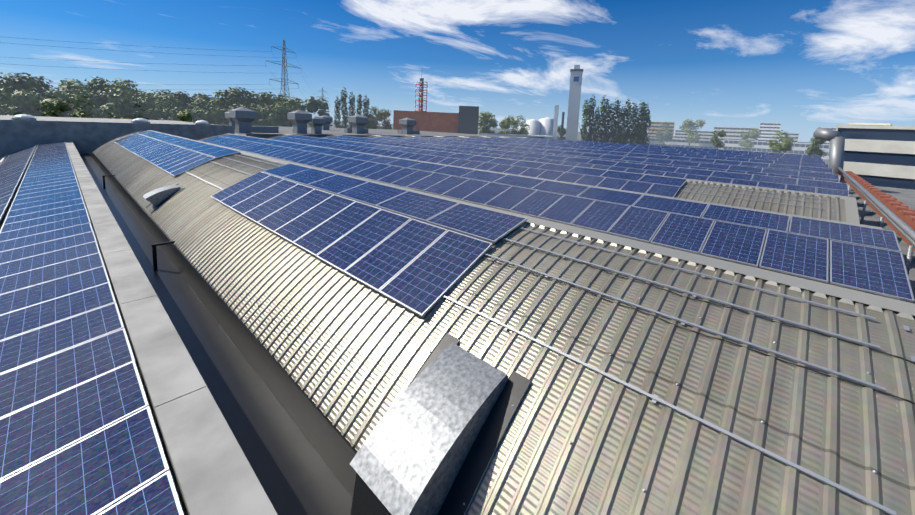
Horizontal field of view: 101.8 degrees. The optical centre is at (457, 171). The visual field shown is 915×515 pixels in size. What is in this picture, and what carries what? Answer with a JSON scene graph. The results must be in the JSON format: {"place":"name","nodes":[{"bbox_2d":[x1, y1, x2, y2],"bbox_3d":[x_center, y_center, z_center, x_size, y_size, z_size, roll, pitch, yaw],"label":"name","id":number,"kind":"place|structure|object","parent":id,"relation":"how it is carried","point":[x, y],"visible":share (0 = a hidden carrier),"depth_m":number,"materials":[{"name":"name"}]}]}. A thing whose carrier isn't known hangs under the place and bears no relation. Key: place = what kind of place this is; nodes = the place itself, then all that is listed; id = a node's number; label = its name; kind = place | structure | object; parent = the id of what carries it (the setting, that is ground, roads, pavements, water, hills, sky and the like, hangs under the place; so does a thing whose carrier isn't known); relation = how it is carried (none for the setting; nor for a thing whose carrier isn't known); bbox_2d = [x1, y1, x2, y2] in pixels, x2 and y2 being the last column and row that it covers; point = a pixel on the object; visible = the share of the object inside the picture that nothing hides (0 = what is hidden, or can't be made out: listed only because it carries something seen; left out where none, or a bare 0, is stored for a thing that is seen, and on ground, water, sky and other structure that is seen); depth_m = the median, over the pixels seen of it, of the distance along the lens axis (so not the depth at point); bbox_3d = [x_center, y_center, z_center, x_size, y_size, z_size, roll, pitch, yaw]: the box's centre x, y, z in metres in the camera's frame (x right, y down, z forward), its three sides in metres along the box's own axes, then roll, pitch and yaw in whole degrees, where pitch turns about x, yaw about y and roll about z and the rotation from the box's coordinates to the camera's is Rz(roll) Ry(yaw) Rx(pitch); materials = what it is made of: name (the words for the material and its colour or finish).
{"place":"outdoors","nodes":[
{"label":"outdoors","id":0,"kind":"place"},
{"bbox_2d":[0,115,234,160],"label":"parapet wall","id":1,"kind":"structure","parent":0,"point":[87,135],"depth_m":35.52,"materials":[{"name":"concrete"}]},
{"bbox_2d":[0,146,185,514],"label":"bay shell","id":2,"kind":"object","parent":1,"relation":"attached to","point":[1,224],"depth_m":5.39},
{"bbox_2d":[0,141,183,514],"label":"solar panels","id":3,"kind":"object","parent":2,"relation":"on","point":[78,433],"visible":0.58,"depth_m":4.37,"materials":[{"name":"glass"}]},
{"bbox_2d":[65,142,276,514],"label":"parapet ledge","id":4,"kind":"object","parent":2,"relation":"attached to","point":[212,470],"depth_m":4.00,"materials":[{"name":"concrete"}]},
{"bbox_2d":[11,114,210,124],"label":"skylights","id":5,"kind":"object","parent":1,"relation":"on","point":[31,117],"visible":0.98,"depth_m":41.09,"materials":[{"name":"white paint"}]},
{"bbox_2d":[79,152,357,514],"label":"valley","id":6,"kind":"structure","parent":1,"relation":"attached to","point":[299,451],"depth_m":5.65,"materials":[{"name":"metal"}]},
{"bbox_2d":[102,175,174,270],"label":"metal brackets","id":7,"kind":"object","parent":6,"relation":"on","point":[154,253],"visible":1,"depth_m":9.97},
{"bbox_2d":[350,472,391,514],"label":"hood sheet","id":8,"kind":"object","parent":6,"relation":"on","point":[366,501],"depth_m":3.48,"materials":[{"name":"grey"}]},
{"bbox_2d":[235,126,544,138],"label":"flat roof","id":9,"kind":"structure","parent":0,"point":[340,131],"depth_m":70.84,"materials":[{"name":"concrete"}]},
{"bbox_2d":[225,107,419,133],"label":"roof vents","id":10,"kind":"object","parent":9,"relation":"on","point":[241,119],"visible":1,"depth_m":56.76,"materials":[{"name":"metal"}]},
{"bbox_2d":[0,0,914,141],"label":"sky","id":11,"kind":"structure","parent":0,"point":[804,66],"materials":[{"name":"blue"}]},
{"bbox_2d":[160,117,828,163],"bbox_3d":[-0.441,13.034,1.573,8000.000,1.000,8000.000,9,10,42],"label":"ground","id":12,"kind":"structure","parent":0,"point":[494,129],"depth_m":1247.23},
{"bbox_2d":[0,89,14,114],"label":"tree","id":13,"kind":"object","parent":12,"relation":"on","point":[4,108],"depth_m":99.80,"materials":[{"name":"green plant"}]},
{"bbox_2d":[8,89,43,115],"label":"tree","id":14,"kind":"object","parent":12,"relation":"on","point":[33,101],"depth_m":91.70,"materials":[{"name":"green plant"}]},
{"bbox_2d":[0,72,52,110],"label":"tree","id":15,"kind":"object","parent":12,"relation":"on","point":[14,83],"depth_m":111.44,"materials":[{"name":"green plant"}]},
{"bbox_2d":[37,97,72,116],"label":"tree","id":16,"kind":"object","parent":12,"relation":"on","point":[61,108],"visible":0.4,"depth_m":92.77,"materials":[{"name":"green plant"}]},
{"bbox_2d":[36,82,99,116],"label":"tree","id":17,"kind":"object","parent":12,"relation":"on","point":[64,89],"depth_m":98.78,"materials":[{"name":"green plant"}]},
{"bbox_2d":[42,87,103,115],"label":"tree","id":18,"kind":"object","parent":12,"relation":"on","point":[97,105],"depth_m":121.52,"materials":[{"name":"green plant"}]},
{"bbox_2d":[58,78,106,112],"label":"tree","id":19,"kind":"object","parent":12,"relation":"on","point":[86,87],"depth_m":132.75,"materials":[{"name":"green plant"}]},
{"bbox_2d":[67,92,104,117],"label":"tree","id":20,"kind":"object","parent":12,"relation":"on","point":[90,110],"visible":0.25,"depth_m":97.02,"materials":[{"name":"green plant"}]},
{"bbox_2d":[88,88,119,118],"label":"tree","id":21,"kind":"object","parent":12,"relation":"on","point":[103,98],"depth_m":127.86,"materials":[{"name":"green plant"}]},
{"bbox_2d":[84,76,141,116],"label":"tree","id":22,"kind":"object","parent":12,"relation":"on","point":[125,84],"depth_m":136.36,"materials":[{"name":"green plant"}]},
{"bbox_2d":[98,84,146,118],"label":"tree","id":23,"kind":"object","parent":12,"relation":"on","point":[112,109],"visible":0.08,"depth_m":103.44,"materials":[{"name":"green plant"}]},
{"bbox_2d":[113,98,157,119],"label":"tree","id":24,"kind":"object","parent":12,"relation":"on","point":[128,107],"visible":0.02,"depth_m":104.97,"materials":[{"name":"green plant"}]},
{"bbox_2d":[120,91,156,111],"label":"tree","id":25,"kind":"object","parent":12,"relation":"on","point":[135,98],"depth_m":132.99,"materials":[{"name":"green plant"}]},
{"bbox_2d":[150,92,188,120],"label":"tree","id":26,"kind":"object","parent":12,"relation":"on","point":[173,109],"depth_m":115.62,"materials":[{"name":"green plant"}]},
{"bbox_2d":[151,95,188,115],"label":"tree","id":27,"kind":"object","parent":12,"relation":"on","point":[185,106],"depth_m":135.68,"materials":[{"name":"green plant"}]},
{"bbox_2d":[176,109,197,122],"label":"bush","id":28,"kind":"object","parent":12,"relation":"on","point":[186,116],"visible":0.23,"depth_m":111.22,"materials":[{"name":"green plant"}]},
{"bbox_2d":[173,91,202,107],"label":"tree","id":29,"kind":"object","parent":12,"relation":"on","point":[186,97],"depth_m":152.24,"materials":[{"name":"green plant"}]},
{"bbox_2d":[191,95,214,123],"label":"tree","id":30,"kind":"object","parent":12,"relation":"on","point":[203,101],"depth_m":124.88,"materials":[{"name":"green plant"}]},
{"bbox_2d":[193,106,222,124],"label":"bush","id":31,"kind":"object","parent":12,"relation":"on","point":[212,115],"depth_m":116.84,"materials":[{"name":"green plant"}]},
{"bbox_2d":[213,87,251,109],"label":"tree","id":32,"kind":"object","parent":12,"relation":"on","point":[230,99],"depth_m":148.12,"materials":[{"name":"green plant"}]},
{"bbox_2d":[240,91,274,121],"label":"tree","id":33,"kind":"object","parent":12,"relation":"on","point":[255,101],"depth_m":160.47,"materials":[{"name":"green plant"}]},
{"bbox_2d":[261,100,287,126],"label":"tree","id":34,"kind":"object","parent":12,"relation":"on","point":[271,122],"depth_m":126.79,"materials":[{"name":"green plant"}]},
{"bbox_2d":[272,105,292,126],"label":"tree","id":35,"kind":"object","parent":12,"relation":"on","point":[283,123],"depth_m":129.19,"materials":[{"name":"green plant"}]},
{"bbox_2d":[268,40,300,98],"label":"pylon","id":36,"kind":"object","parent":12,"relation":"on","point":[284,67],"depth_m":181.04,"materials":[{"name":"silver metal"}]},
{"bbox_2d":[0,37,326,109],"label":"power lines","id":37,"kind":"object","parent":36,"relation":"attached to","point":[153,63],"depth_m":153.13,"materials":[{"name":"black"}]},
{"bbox_2d":[304,96,331,127],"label":"tree","id":38,"kind":"object","parent":12,"relation":"on","point":[313,105],"depth_m":137.34,"materials":[{"name":"green plant"}]},
{"bbox_2d":[333,96,340,127],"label":"poplar","id":39,"kind":"object","parent":12,"relation":"on","point":[338,115],"depth_m":201.73,"materials":[{"name":"green plant"}]},
{"bbox_2d":[340,87,348,127],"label":"poplar","id":40,"kind":"object","parent":12,"relation":"on","point":[344,111],"depth_m":205.06,"materials":[{"name":"green plant"}]},
{"bbox_2d":[364,106,379,128],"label":"tree","id":41,"kind":"object","parent":12,"relation":"on","point":[373,121],"depth_m":218.98,"materials":[{"name":"green plant"}]},
{"bbox_2d":[376,109,391,128],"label":"tree","id":42,"kind":"object","parent":12,"relation":"on","point":[382,116],"depth_m":226.95,"materials":[{"name":"green plant"}]},
{"bbox_2d":[339,106,553,138],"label":"plant","id":43,"kind":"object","parent":12,"relation":"on","point":[464,120],"depth_m":206.74,"materials":[{"name":"brick"},{"name":"metal"}]},
{"bbox_2d":[415,78,427,111],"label":"lattice stack","id":44,"kind":"object","parent":43,"relation":"on","point":[421,84],"depth_m":225.85,"materials":[{"name":"red paint"}]},
{"bbox_2d":[478,111,495,133],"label":"tree","id":45,"kind":"object","parent":12,"relation":"on","point":[485,115],"depth_m":255.57,"materials":[{"name":"green plant"}]},
{"bbox_2d":[480,118,497,133],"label":"tree","id":46,"kind":"object","parent":12,"relation":"on","point":[493,124],"depth_m":206.64,"materials":[{"name":"green plant"}]},
{"bbox_2d":[496,115,519,133],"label":"tree","id":47,"kind":"object","parent":12,"relation":"on","point":[507,122],"depth_m":209.47,"materials":[{"name":"green plant"}]},
{"bbox_2d":[511,115,529,134],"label":"tree","id":48,"kind":"object","parent":12,"relation":"on","point":[522,130],"depth_m":214.41,"materials":[{"name":"green plant"}]},
{"bbox_2d":[515,117,553,135],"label":"storage tanks","id":49,"kind":"object","parent":12,"relation":"on","point":[543,126],"depth_m":238.83,"materials":[{"name":"metal"}]},
{"bbox_2d":[577,100,592,140],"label":"poplar","id":50,"kind":"object","parent":12,"relation":"on","point":[585,114],"depth_m":172.88,"materials":[{"name":"green plant"}]},
{"bbox_2d":[582,96,596,140],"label":"poplar","id":51,"kind":"object","parent":12,"relation":"on","point":[592,123],"depth_m":173.53,"materials":[{"name":"green plant"}]},
{"bbox_2d":[592,106,601,141],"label":"poplar","id":52,"kind":"object","parent":12,"relation":"on","point":[595,136],"depth_m":175.09,"materials":[{"name":"green plant"}]},
{"bbox_2d":[596,95,616,141],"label":"poplar","id":53,"kind":"object","parent":12,"relation":"on","point":[604,109],"depth_m":175.62,"materials":[{"name":"green plant"}]},
{"bbox_2d":[604,103,616,142],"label":"poplar","id":54,"kind":"object","parent":12,"relation":"on","point":[611,117],"depth_m":176.74,"materials":[{"name":"green plant"}]},
{"bbox_2d":[610,97,622,142],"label":"poplar","id":55,"kind":"object","parent":12,"relation":"on","point":[617,114],"depth_m":177.59,"materials":[{"name":"green plant"}]},
{"bbox_2d":[614,106,627,142],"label":"poplar","id":56,"kind":"object","parent":12,"relation":"on","point":[620,132],"depth_m":178.45,"materials":[{"name":"green plant"}]},
{"bbox_2d":[622,99,631,143],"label":"poplar","id":57,"kind":"object","parent":12,"relation":"on","point":[626,134],"depth_m":179.03,"materials":[{"name":"green plant"}]},
{"bbox_2d":[628,103,639,143],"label":"poplar","id":58,"kind":"object","parent":12,"relation":"on","point":[632,139],"depth_m":179.71,"materials":[{"name":"green plant"}]},
{"bbox_2d":[635,101,649,143],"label":"poplar","id":59,"kind":"object","parent":12,"relation":"on","point":[638,135],"depth_m":180.49,"materials":[{"name":"green plant"}]},
{"bbox_2d":[638,104,654,144],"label":"poplar","id":60,"kind":"object","parent":12,"relation":"on","point":[646,126],"depth_m":181.16,"materials":[{"name":"green plant"}]},
{"bbox_2d":[646,122,674,143],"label":"building","id":61,"kind":"structure","parent":12,"relation":"on","point":[658,127],"depth_m":361.62,"materials":[{"name":"brown"}]},
{"bbox_2d":[655,122,673,145],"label":"tree","id":62,"kind":"object","parent":12,"relation":"on","point":[660,135],"depth_m":286.01,"materials":[{"name":"green plant"}]},
{"bbox_2d":[647,137,716,148],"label":"building","id":63,"kind":"structure","parent":12,"relation":"on","point":[675,142],"depth_m":299.73,"materials":[{"name":"white glass"}]},
{"bbox_2d":[679,119,705,146],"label":"tree","id":64,"kind":"object","parent":12,"relation":"on","point":[691,126],"depth_m":284.79,"materials":[{"name":"green plant"}]},
{"bbox_2d":[674,130,712,139],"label":"building","id":65,"kind":"structure","parent":12,"relation":"on","point":[680,133],"depth_m":426.90,"materials":[{"name":"white glass"}]},
{"bbox_2d":[710,129,725,148],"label":"tree","id":66,"kind":"object","parent":12,"relation":"on","point":[717,143],"depth_m":243.45,"materials":[{"name":"green plant"}]},
{"bbox_2d":[713,127,756,148],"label":"building","id":67,"kind":"structure","parent":12,"relation":"on","point":[735,130],"depth_m":369.50,"materials":[{"name":"white glass"}]},
{"bbox_2d":[738,127,760,149],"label":"tree","id":68,"kind":"object","parent":12,"relation":"on","point":[744,144],"depth_m":249.82,"materials":[{"name":"green plant"}]},
{"bbox_2d":[758,123,780,141],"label":"building","id":69,"kind":"structure","parent":12,"relation":"on","point":[768,134],"depth_m":422.89,"materials":[{"name":"white paint"}]},
{"bbox_2d":[723,140,829,158],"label":"building","id":70,"kind":"structure","parent":12,"relation":"on","point":[799,146],"depth_m":284.20,"materials":[{"name":"white glass"}]},
{"bbox_2d":[767,130,794,152],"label":"tree","id":71,"kind":"object","parent":12,"relation":"on","point":[785,145],"depth_m":209.95,"materials":[{"name":"green plant"}]},
{"bbox_2d":[805,137,826,157],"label":"tree","id":72,"kind":"object","parent":12,"relation":"on","point":[814,149],"depth_m":185.10,"materials":[{"name":"green plant"}]},
{"bbox_2d":[836,125,914,189],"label":"building","id":73,"kind":"structure","parent":12,"relation":"on","point":[882,156],"depth_m":58.83,"materials":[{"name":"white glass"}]},
{"bbox_2d":[849,186,914,303],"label":"roof","id":74,"kind":"structure","parent":12,"relation":"on","point":[904,196],"depth_m":33.60,"materials":[{"name":"metal"}]},
{"bbox_2d":[813,127,914,300],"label":"pipes","id":75,"kind":"object","parent":74,"relation":"on","point":[835,139],"visible":0.62,"depth_m":26.90,"materials":[{"name":"metal"}]},
{"bbox_2d":[844,171,914,251],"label":"pipes","id":76,"kind":"object","parent":74,"relation":"on","point":[904,212],"visible":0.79,"depth_m":24.73,"materials":[{"name":"brown"}]},
{"bbox_3d":[7.936,3.534,41.212,45.800,8.770,66.400,9,10,42],"label":"hall body","id":77,"kind":"object","parent":12,"relation":"on","visible":0},
{"bbox_2d":[93,131,914,514],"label":"bay","id":78,"kind":"object","parent":77,"relation":"on","point":[621,451],"visible":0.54,"depth_m":3.82,"materials":[{"name":"metal"}]},
{"bbox_2d":[143,184,184,212],"bbox_3d":[-10.870,0.958,13.742,1.140,0.825,1.114,9,10,42],"label":"hood","id":79,"kind":"object","parent":78,"relation":"on","point":[158,197],"visible":0.98,"depth_m":13.47,"materials":[{"name":"silver"}]},
{"bbox_2d":[350,333,530,514],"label":"hood","id":80,"kind":"object","parent":78,"relation":"on","point":[429,444],"visible":0.96,"depth_m":3.59,"materials":[{"name":"silver"}]},
{"bbox_2d":[131,131,914,514],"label":"rails","id":81,"kind":"object","parent":78,"relation":"on","point":[789,463],"visible":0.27,"depth_m":3.88,"materials":[{"name":"silver metal"}]},
{"bbox_2d":[114,131,527,316],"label":"solar panels","id":82,"kind":"object","parent":81,"relation":"on","point":[420,268],"visible":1,"depth_m":7.65,"materials":[{"name":"blue glass"}]},
{"bbox_2d":[147,130,914,319],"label":"gutter","id":83,"kind":"object","parent":78,"relation":"on","point":[878,303],"visible":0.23,"depth_m":4.92,"materials":[{"name":"beige"}]},
{"bbox_2d":[184,155,914,404],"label":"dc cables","id":84,"kind":"object","parent":78,"relation":"on","point":[710,303],"visible":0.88,"depth_m":3.92,"materials":[{"name":"black plastic"}]},
{"bbox_2d":[197,134,874,294],"bbox_3d":[-8.349,-0.367,22.905,45.954,1.894,6.018,9,10,42],"label":"bay","id":85,"kind":"object","parent":77,"relation":"on","point":[638,240],"visible":0.02,"depth_m":8.51,"materials":[{"name":"metal"}]},
{"bbox_2d":[227,133,899,299],"bbox_3d":[-8.857,-0.317,22.277,45.960,1.927,4.433,9,10,42],"label":"gutter","id":86,"kind":"object","parent":85,"relation":"on","point":[708,203],"visible":0.12,"depth_m":11.45,"materials":[{"name":"beige"}]},
{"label":"rails","id":87,"kind":"object","parent":85,"relation":"on","visible":0},
{"bbox_2d":[201,134,914,302],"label":"solar panels","id":88,"kind":"object","parent":87,"relation":"on","point":[867,259],"visible":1,"depth_m":9.59,"materials":[{"name":"blue glass"}]},
{"bbox_2d":[267,135,845,221],"bbox_3d":[-4.260,-0.736,27.280,45.954,1.894,6.018,9,10,42],"label":"bay","id":89,"kind":"object","parent":77,"relation":"on","point":[838,213],"visible":0.08,"depth_m":13.18,"materials":[{"name":"metal"}]},
{"bbox_2d":[276,135,833,211],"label":"rails","id":90,"kind":"object","parent":89,"relation":"on","point":[748,194],"visible":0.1,"depth_m":13.56,"materials":[{"name":"silver metal"}]},
{"bbox_2d":[272,135,686,196],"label":"solar panels","id":91,"kind":"object","parent":90,"relation":"on","point":[654,185],"visible":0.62,"depth_m":19.82,"materials":[{"name":"blue glass"}]},
{"bbox_2d":[284,134,859,223],"bbox_3d":[-4.769,-0.685,26.652,45.960,1.927,4.433,9,10,42],"label":"roof","id":92,"kind":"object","parent":89,"relation":"on","point":[851,210],"visible":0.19,"depth_m":13.45,"materials":[{"name":"beige"}]},
{"bbox_2d":[322,135,816,189],"bbox_3d":[-0.171,-1.105,31.656,45.954,1.894,6.018,9,10,42],"label":"bay","id":93,"kind":"object","parent":77,"relation":"on","point":[337,136],"visible":0.04,"depth_m":46.38,"materials":[{"name":"metal"}]},
{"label":"rails","id":94,"kind":"object","parent":93,"relation":"on","visible":0},
{"bbox_2d":[327,136,848,196],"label":"solar panels","id":95,"kind":"object","parent":94,"relation":"on","point":[826,187],"visible":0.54,"depth_m":21.40,"materials":[{"name":"blue glass"}]},
{"bbox_2d":[553,65,582,139],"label":"white tower","id":96,"kind":"structure","parent":0,"point":[576,72],"depth_m":199.86,"materials":[{"name":"white paint"}]},
{"bbox_2d":[322,93,834,161],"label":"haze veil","id":97,"kind":"object","parent":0,"point":[717,138],"depth_m":242.68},
{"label":"rails","id":98,"kind":"object","parent":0,"visible":0},
{"bbox_2d":[530,138,819,156],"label":"solar panels","id":99,"kind":"object","parent":98,"relation":"on","point":[686,147],"visible":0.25,"depth_m":56.48,"materials":[{"name":"blue glass"}]},
{"bbox_3d":[3.917,-1.473,36.032,45.954,1.894,6.018,9,10,42],"label":"bay","id":100,"kind":"object","parent":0,"visible":0},
{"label":"rails","id":101,"kind":"object","parent":100,"relation":"on","visible":0},
{"bbox_2d":[371,136,838,181],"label":"solar panels","id":102,"kind":"object","parent":101,"relation":"on","point":[780,173],"visible":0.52,"depth_m":26.88,"materials":[{"name":"blue glass"}]},
{"bbox_3d":[8.006,-1.842,40.407,45.954,1.894,6.018,9,10,42],"label":"bay","id":103,"kind":"object","parent":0,"visible":0},
{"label":"rails","id":104,"kind":"object","parent":103,"relation":"on","visible":0},
{"bbox_2d":[406,136,832,173],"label":"solar panels","id":105,"kind":"object","parent":104,"relation":"on","point":[772,166],"visible":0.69,"depth_m":32.08,"materials":[{"name":"blue glass"}]},
{"bbox_3d":[12.095,-2.211,44.783,45.954,1.894,6.018,9,10,42],"label":"bay","id":106,"kind":"object","parent":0,"visible":0},
{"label":"rails","id":107,"kind":"object","parent":106,"relation":"on","visible":0},
{"bbox_2d":[442,137,828,167],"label":"solar panels","id":108,"kind":"object","parent":107,"relation":"on","point":[707,157],"visible":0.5,"depth_m":37.17,"materials":[{"name":"blue glass"}]},
{"bbox_3d":[16.183,-2.580,49.159,45.954,1.894,6.018,9,10,42],"label":"bay","id":109,"kind":"object","parent":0,"visible":0},
{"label":"rails","id":110,"kind":"object","parent":109,"relation":"on","visible":0},
{"bbox_2d":[468,137,825,163],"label":"solar panels","id":111,"kind":"object","parent":110,"relation":"on","point":[753,157],"visible":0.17,"depth_m":42.17,"materials":[{"name":"blue glass"}]},
{"bbox_3d":[20.272,-2.948,53.534,45.954,1.894,6.018,9,10,42],"label":"bay","id":112,"kind":"object","parent":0,"visible":0},
{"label":"rails","id":113,"kind":"object","parent":112,"relation":"on","visible":0},
{"bbox_2d":[491,137,822,160],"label":"solar panels","id":114,"kind":"object","parent":113,"relation":"on","point":[799,158],"visible":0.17,"depth_m":47.06,"materials":[{"name":"blue glass"}]},
{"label":"bay","id":115,"kind":"object","parent":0,"visible":0},
{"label":"rails","id":116,"kind":"object","parent":115,"relation":"on","visible":0},
{"bbox_2d":[510,137,820,158],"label":"solar panels","id":117,"kind":"object","parent":116,"relation":"on","point":[678,148],"visible":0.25,"depth_m":51.82,"materials":[{"name":"blue glass"}]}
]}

